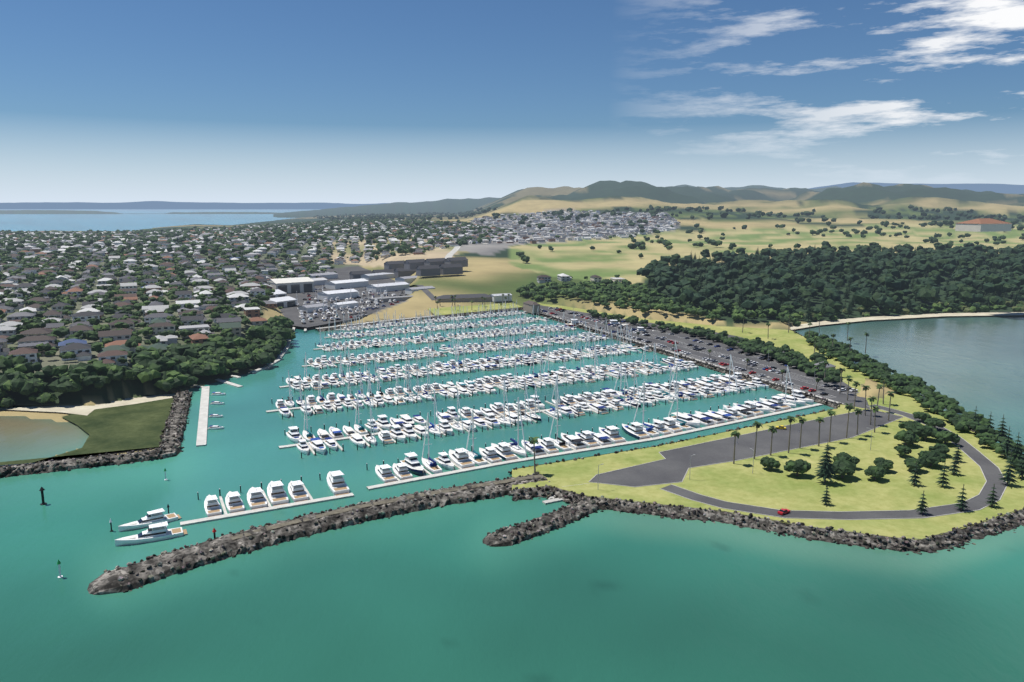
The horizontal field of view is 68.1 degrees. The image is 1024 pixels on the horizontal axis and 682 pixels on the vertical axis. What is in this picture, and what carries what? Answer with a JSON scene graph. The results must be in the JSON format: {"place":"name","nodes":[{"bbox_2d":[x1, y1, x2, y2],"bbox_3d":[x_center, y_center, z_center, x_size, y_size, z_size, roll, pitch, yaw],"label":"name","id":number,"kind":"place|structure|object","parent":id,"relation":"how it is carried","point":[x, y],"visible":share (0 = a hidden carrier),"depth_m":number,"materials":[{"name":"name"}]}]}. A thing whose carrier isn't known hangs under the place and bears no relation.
{"place":"outdoors","nodes":[
{"label":"outdoors","id":0,"kind":"place"},
{"bbox_2d":[0,210,275,213],"bbox_3d":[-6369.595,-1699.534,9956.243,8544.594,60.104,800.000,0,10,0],"label":"island hills","id":1,"kind":"structure","parent":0,"point":[45,212],"depth_m":10060.36,"materials":[{"name":"blue"}]},
{"bbox_2d":[65,283,434,333],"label":"suburb streets","id":2,"kind":"structure","parent":0,"point":[428,293],"depth_m":795.16,"materials":[{"name":"grey asphalt"}]},
{"bbox_2d":[281,266,405,326],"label":"hardstand paving","id":3,"kind":"structure","parent":0,"point":[292,314],"depth_m":785.72,"materials":[{"name":"concrete"}]},
{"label":"boat cradles","id":4,"kind":"object","parent":3,"relation":"on","visible":0},
{"bbox_2d":[296,284,396,322],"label":"parked boats","id":5,"kind":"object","parent":4,"relation":"on","point":[334,309],"visible":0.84,"depth_m":724.90,"materials":[{"name":"white plastic"}]},
{"bbox_2d":[445,243,487,258],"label":"concrete hill road","id":6,"kind":"structure","parent":0,"point":[455,249],"depth_m":1311.45,"materials":[{"name":"white concrete"}]},
{"bbox_2d":[428,303,521,315],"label":"office lawn","id":7,"kind":"structure","parent":0,"point":[447,310],"depth_m":732.39,"materials":[{"name":"green plant"}]},
{"bbox_2d":[0,209,1023,681],"bbox_3d":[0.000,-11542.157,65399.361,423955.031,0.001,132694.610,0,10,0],"label":"sea","id":8,"kind":"structure","parent":0,"point":[438,595],"depth_m":210.63,"materials":[{"name":"liquid"}]},
{"bbox_2d":[0,390,192,477],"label":"rock wall","id":9,"kind":"structure","parent":8,"relation":"in","point":[171,438],"depth_m":302.33,"materials":[{"name":"grey stone"}]},
{"bbox_2d":[39,469,215,577],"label":"channel markers","id":10,"kind":"object","parent":8,"relation":"on","point":[42,489],"visible":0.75,"depth_m":236.48,"materials":[{"name":"black"}]},
{"bbox_2d":[115,392,225,545],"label":"boats","id":11,"kind":"object","parent":8,"relation":"on","point":[156,521],"visible":1,"depth_m":235.76,"materials":[{"name":"white plastic"}]},
{"bbox_2d":[192,326,306,446],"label":"pontoons","id":12,"kind":"object","parent":8,"relation":"on","point":[202,426],"visible":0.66,"depth_m":397.82,"materials":[{"name":"concrete"}]},
{"bbox_2d":[180,473,353,526],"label":"pier","id":13,"kind":"structure","parent":8,"relation":"in","point":[253,511],"depth_m":254.80,"materials":[{"name":"concrete"}]},
{"bbox_2d":[204,470,348,516],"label":"moored boats","id":14,"kind":"object","parent":8,"relation":"on","point":[277,494],"visible":1,"depth_m":259.28,"materials":[{"name":"white plastic"}]},
{"bbox_2d":[87,472,549,594],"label":"breakwater","id":15,"kind":"object","parent":8,"relation":"in","point":[142,573],"visible":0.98,"depth_m":232.83,"materials":[{"name":"grey stone"}]},
{"bbox_2d":[336,309,525,331],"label":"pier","id":16,"kind":"structure","parent":8,"relation":"in","point":[432,322],"depth_m":663.16,"materials":[{"name":"concrete"}]},
{"bbox_2d":[338,300,527,330],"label":"moored boats","id":17,"kind":"object","parent":8,"relation":"on","point":[501,313],"visible":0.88,"depth_m":671.96,"materials":[{"name":"white plastic"}]},
{"bbox_2d":[324,315,545,338],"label":"pier","id":18,"kind":"structure","parent":8,"relation":"in","point":[435,328],"depth_m":622.51,"materials":[{"name":"concrete"}]},
{"bbox_2d":[328,305,548,339],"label":"moored boats","id":19,"kind":"object","parent":8,"relation":"on","point":[434,326],"visible":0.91,"depth_m":618.53,"materials":[{"name":"white plastic"}]},
{"bbox_2d":[313,324,574,352],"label":"pier","id":20,"kind":"structure","parent":8,"relation":"in","point":[412,341],"depth_m":566.12,"materials":[{"name":"concrete"}]},
{"bbox_2d":[317,313,576,351],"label":"moored boats","id":21,"kind":"object","parent":8,"relation":"on","point":[467,334],"visible":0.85,"depth_m":575.98,"materials":[{"name":"white plastic"}]},
{"bbox_2d":[303,332,606,368],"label":"pier","id":22,"kind":"structure","parent":8,"relation":"in","point":[373,359],"depth_m":519.52,"materials":[{"name":"concrete"}]},
{"bbox_2d":[307,320,609,369],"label":"moored boats","id":23,"kind":"object","parent":8,"relation":"on","point":[424,352],"visible":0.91,"depth_m":527.47,"materials":[{"name":"white plastic"}]},
{"bbox_2d":[279,342,642,392],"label":"pier","id":24,"kind":"structure","parent":8,"relation":"in","point":[287,386],"depth_m":462.53,"materials":[{"name":"concrete"}]},
{"bbox_2d":[286,324,651,391],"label":"moored boats","id":25,"kind":"object","parent":8,"relation":"on","point":[489,363],"visible":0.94,"depth_m":472.91,"materials":[{"name":"white plastic"}]},
{"bbox_2d":[266,357,697,418],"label":"pier","id":26,"kind":"structure","parent":8,"relation":"on","point":[354,406],"depth_m":410.62,"materials":[{"name":"concrete"}]},
{"bbox_2d":[276,340,698,417],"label":"moored boats","id":27,"kind":"object","parent":8,"relation":"on","point":[580,374],"visible":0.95,"depth_m":419.94,"materials":[{"name":"white plastic"}]},
{"bbox_2d":[278,373,765,457],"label":"pier","id":28,"kind":"structure","parent":8,"relation":"in","point":[366,443],"depth_m":350.85,"materials":[{"name":"concrete"}]},
{"bbox_2d":[286,354,768,454],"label":"moored boats","id":29,"kind":"object","parent":8,"relation":"on","point":[711,386],"visible":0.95,"depth_m":364.89,"materials":[{"name":"white fiberglass gelcoat"},{"name":"glass"}]},
{"bbox_2d":[483,497,598,546],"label":"rock breakwater","id":30,"kind":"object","parent":8,"relation":"in","point":[562,516],"visible":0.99,"depth_m":237.81,"materials":[{"name":"grey stone"}]},
{"bbox_2d":[542,483,587,504],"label":"boat","id":31,"kind":"object","parent":8,"relation":"on","point":[550,501],"visible":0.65,"depth_m":259.99,"materials":[{"name":"white plastic"}]},
{"bbox_2d":[375,365,813,482],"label":"moored boats","id":32,"kind":"object","parent":8,"relation":"on","point":[462,458],"visible":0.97,"depth_m":321.33,"materials":[{"name":"white plastic"}]},
{"bbox_2d":[366,393,822,489],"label":"pier","id":33,"kind":"structure","parent":8,"relation":"in","point":[487,465],"depth_m":313.18,"materials":[{"name":"concrete"}]},
{"bbox_2d":[565,319,654,330],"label":"boats","id":34,"kind":"object","parent":8,"relation":"on","point":[579,322],"visible":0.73,"depth_m":632.90,"materials":[{"name":"white plastic"}]},
{"bbox_2d":[508,404,839,472],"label":"marina rock wall","id":35,"kind":"structure","parent":8,"relation":"on","point":[661,444],"depth_m":316.45,"materials":[{"name":"grey stone"}]},
{"bbox_2d":[510,484,1023,555],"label":"armour rock","id":36,"kind":"object","parent":8,"relation":"in","point":[999,524],"visible":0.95,"depth_m":238.47,"materials":[{"name":"grey stone"}]},
{"bbox_2d":[0,180,1023,462],"bbox_3d":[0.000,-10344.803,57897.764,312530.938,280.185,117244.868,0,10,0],"label":"terrain","id":37,"kind":"structure","parent":0,"point":[496,268],"depth_m":1514.14,"materials":[{"name":"green plant"}]},
{"bbox_2d":[0,398,172,464],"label":"grass","id":38,"kind":"structure","parent":37,"relation":"on","point":[125,428],"depth_m":342.94,"materials":[{"name":"green plant"}]},
{"bbox_2d":[0,315,295,407],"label":"headland trees","id":39,"kind":"object","parent":37,"relation":"on","point":[171,367],"visible":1,"depth_m":411.85,"materials":[{"name":"green plant"}]},
{"bbox_2d":[0,250,326,363],"bbox_3d":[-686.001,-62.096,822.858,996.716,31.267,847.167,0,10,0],"label":"houses","id":40,"kind":"structure","parent":37,"relation":"on","point":[135,339],"depth_m":697.38,"materials":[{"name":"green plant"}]},
{"bbox_2d":[0,250,330,365],"bbox_3d":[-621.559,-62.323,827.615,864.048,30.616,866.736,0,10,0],"label":"suburb houses","id":41,"kind":"structure","parent":37,"relation":"on","point":[117,345],"depth_m":639.73,"materials":[{"name":"grey"}]},
{"bbox_2d":[0,277,275,363],"bbox_3d":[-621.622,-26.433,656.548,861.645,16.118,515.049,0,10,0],"label":"suburb windows","id":42,"kind":"structure","parent":41,"relation":"attached to","point":[33,360],"depth_m":556.31,"materials":[{"name":"black glass"}]},
{"bbox_2d":[0,250,336,357],"bbox_3d":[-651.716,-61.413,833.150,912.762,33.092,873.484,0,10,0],"label":"garden trees","id":43,"kind":"object","parent":37,"relation":"on","point":[54,350],"visible":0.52,"depth_m":736.57,"materials":[{"name":"green plant"}]},
{"bbox_2d":[0,220,514,264],"bbox_3d":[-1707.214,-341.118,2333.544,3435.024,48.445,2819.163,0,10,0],"label":"suburb houses","id":44,"kind":"structure","parent":37,"relation":"on","point":[33,249],"depth_m":1495.21,"materials":[{"name":"paint"}]},
{"bbox_2d":[0,218,515,263],"bbox_3d":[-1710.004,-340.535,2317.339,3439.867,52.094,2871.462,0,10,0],"label":"suburb trees","id":45,"kind":"object","parent":37,"relation":"on","point":[277,231],"visible":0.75,"depth_m":1679.49,"materials":[{"name":"green plant"}]},
{"bbox_2d":[0,219,516,260],"bbox_3d":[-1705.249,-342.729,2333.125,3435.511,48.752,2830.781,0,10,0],"label":"trees","id":46,"kind":"object","parent":37,"relation":"on","point":[268,255],"visible":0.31,"depth_m":1558.19,"materials":[{"name":"green plant"}]},
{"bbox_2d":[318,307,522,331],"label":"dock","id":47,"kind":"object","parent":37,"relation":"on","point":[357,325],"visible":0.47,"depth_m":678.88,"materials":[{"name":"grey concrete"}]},
{"bbox_2d":[0,312,1023,414],"bbox_3d":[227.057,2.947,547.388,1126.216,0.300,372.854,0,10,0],"label":"beach sand","id":48,"kind":"structure","parent":37,"relation":"on","point":[83,410],"depth_m":398.08,"materials":[{"name":"beige sand"}]},
{"bbox_2d":[452,209,679,243],"bbox_3d":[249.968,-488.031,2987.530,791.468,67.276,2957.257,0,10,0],"label":"houses","id":49,"kind":"structure","parent":37,"relation":"on","point":[667,222],"depth_m":2130.73,"materials":[{"name":"paint"}]},
{"bbox_2d":[470,211,666,238],"bbox_3d":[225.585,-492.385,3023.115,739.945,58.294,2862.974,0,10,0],"label":"garden trees","id":50,"kind":"object","parent":37,"relation":"on","point":[556,236],"visible":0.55,"depth_m":2237.66,"materials":[{"name":"green plant"}]},
{"bbox_2d":[537,276,620,281],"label":"villa windows","id":51,"kind":"structure","parent":37,"relation":"on","point":[568,279],"depth_m":893.95,"materials":[{"name":"glass"}]},
{"bbox_2d":[315,307,843,403],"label":"footpaths","id":52,"kind":"structure","parent":37,"relation":"on","point":[606,335],"depth_m":555.72,"materials":[{"name":"concrete"}]},
{"bbox_2d":[537,273,624,282],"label":"houses","id":53,"kind":"structure","parent":37,"relation":"on","point":[561,278],"depth_m":895.14,"materials":[{"name":"paint"}]},
{"bbox_2d":[266,218,1011,368],"bbox_3d":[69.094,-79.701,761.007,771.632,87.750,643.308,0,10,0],"label":"buildings","id":54,"kind":"structure","parent":37,"relation":"on","point":[401,271],"depth_m":867.80,"materials":[{"name":"paint"}]},
{"bbox_2d":[270,283,312,307],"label":"building doors","id":55,"kind":"structure","parent":54,"relation":"attached to","point":[296,287],"depth_m":857.01,"materials":[{"name":"grey metal"}]},
{"bbox_2d":[516,279,803,322],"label":"bank trees","id":56,"kind":"object","parent":37,"relation":"on","point":[603,294],"visible":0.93,"depth_m":727.62,"materials":[{"name":"green plant"}]},
{"bbox_2d":[313,204,1023,230],"bbox_3d":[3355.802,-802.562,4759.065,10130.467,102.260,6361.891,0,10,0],"label":"hill bush","id":57,"kind":"object","parent":37,"relation":"on","point":[471,213],"visible":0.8,"depth_m":2710.29,"materials":[{"name":"green plant"}]},
{"bbox_2d":[522,308,841,407],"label":"marina rock wall","id":58,"kind":"structure","parent":37,"relation":"on","point":[824,401],"depth_m":477.35,"materials":[{"name":"grey stone"}]},
{"bbox_2d":[516,221,1023,262],"bbox_3d":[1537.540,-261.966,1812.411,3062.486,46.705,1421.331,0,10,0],"label":"trees","id":59,"kind":"object","parent":37,"relation":"on","point":[667,243],"visible":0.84,"depth_m":1721.52,"materials":[{"name":"green plant"}]},
{"bbox_2d":[636,241,1023,321],"bbox_3d":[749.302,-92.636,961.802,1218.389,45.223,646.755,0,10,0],"label":"forest","id":60,"kind":"object","parent":37,"relation":"on","point":[947,259],"visible":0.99,"depth_m":836.97,"materials":[{"name":"green plant"}]},
{"bbox_2d":[760,412,959,479],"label":"trees","id":61,"kind":"object","parent":37,"relation":"on","point":[844,463],"visible":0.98,"depth_m":287.18,"materials":[{"name":"green plant"}]},
{"bbox_2d":[789,329,1009,458],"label":"armour rock","id":62,"kind":"object","parent":37,"relation":"on","point":[897,385],"visible":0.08,"depth_m":339.98,"materials":[{"name":"grey stone"}]},
{"bbox_2d":[793,300,1023,325],"bbox_3d":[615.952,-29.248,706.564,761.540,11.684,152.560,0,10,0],"label":"beach scrub trees","id":63,"kind":"object","parent":37,"relation":"on","point":[924,308],"visible":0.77,"depth_m":713.96,"materials":[{"name":"green plant"}]},
{"bbox_2d":[804,331,1023,467],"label":"trees","id":64,"kind":"object","parent":37,"relation":"on","point":[915,387],"visible":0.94,"depth_m":395.04,"materials":[{"name":"green plant"}]},
{"bbox_2d":[0,182,1023,208],"bbox_3d":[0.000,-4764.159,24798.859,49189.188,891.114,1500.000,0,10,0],"label":"hills","id":65,"kind":"structure","parent":0,"point":[1007,188],"depth_m":25106.98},
{"bbox_2d":[0,0,1023,203],"label":"sky","id":66,"kind":"structure","parent":0,"point":[102,101],"materials":[{"name":"blue"}]},
{"bbox_2d":[273,184,1023,217],"bbox_3d":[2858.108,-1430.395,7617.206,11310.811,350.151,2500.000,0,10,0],"label":"distant hills","id":67,"kind":"structure","parent":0,"point":[454,205],"depth_m":7990.02,"materials":[{"name":"green plant"}]},
{"bbox_2d":[512,303,1023,539],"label":"grass","id":68,"kind":"structure","parent":0,"point":[780,487],"depth_m":275.31,"materials":[{"name":"green plant"}]},
{"bbox_2d":[434,294,895,472],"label":"palm trees","id":69,"kind":"object","parent":68,"relation":"on","point":[772,429],"visible":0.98,"depth_m":341.20,"materials":[{"name":"green plant"}]},
{"bbox_2d":[587,309,842,382],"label":"trees","id":70,"kind":"object","parent":68,"relation":"on","point":[673,328],"visible":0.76,"depth_m":590.37,"materials":[{"name":"green plant"}]},
{"bbox_2d":[573,307,871,479],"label":"lamp posts","id":71,"kind":"object","parent":68,"relation":"on","point":[738,424],"visible":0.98,"depth_m":281.53,"materials":[{"name":"grey metal"}]},
{"bbox_2d":[695,329,840,378],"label":"trees","id":72,"kind":"object","parent":68,"relation":"on","point":[752,346],"visible":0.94,"depth_m":492.01,"materials":[{"name":"green plant"}]},
{"bbox_2d":[589,404,1006,519],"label":"kerb stones","id":73,"kind":"object","parent":68,"relation":"on","point":[816,511],"visible":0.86,"depth_m":268.09,"materials":[{"name":"concrete"}]},
{"bbox_2d":[814,406,1023,513],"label":"pine trees","id":74,"kind":"object","parent":68,"relation":"on","point":[825,471],"visible":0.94,"depth_m":269.55,"materials":[{"name":"green plant"}]},
{"bbox_2d":[537,305,1006,518],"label":"road asphalt","id":75,"kind":"structure","parent":0,"point":[673,466],"depth_m":319.69,"materials":[{"name":"grey asphalt"}]},
{"bbox_2d":[300,287,857,514],"bbox_3d":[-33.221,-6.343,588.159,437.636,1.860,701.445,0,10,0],"label":"cars","id":76,"kind":"object","parent":75,"relation":"on","point":[782,511],"visible":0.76,"depth_m":534.91,"materials":[{"name":"paint"}]},
{"bbox_2d":[541,311,859,397],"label":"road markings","id":77,"kind":"object","parent":75,"relation":"on","point":[722,358],"visible":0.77,"depth_m":487.35,"materials":[{"name":"white paint"}]}
]}

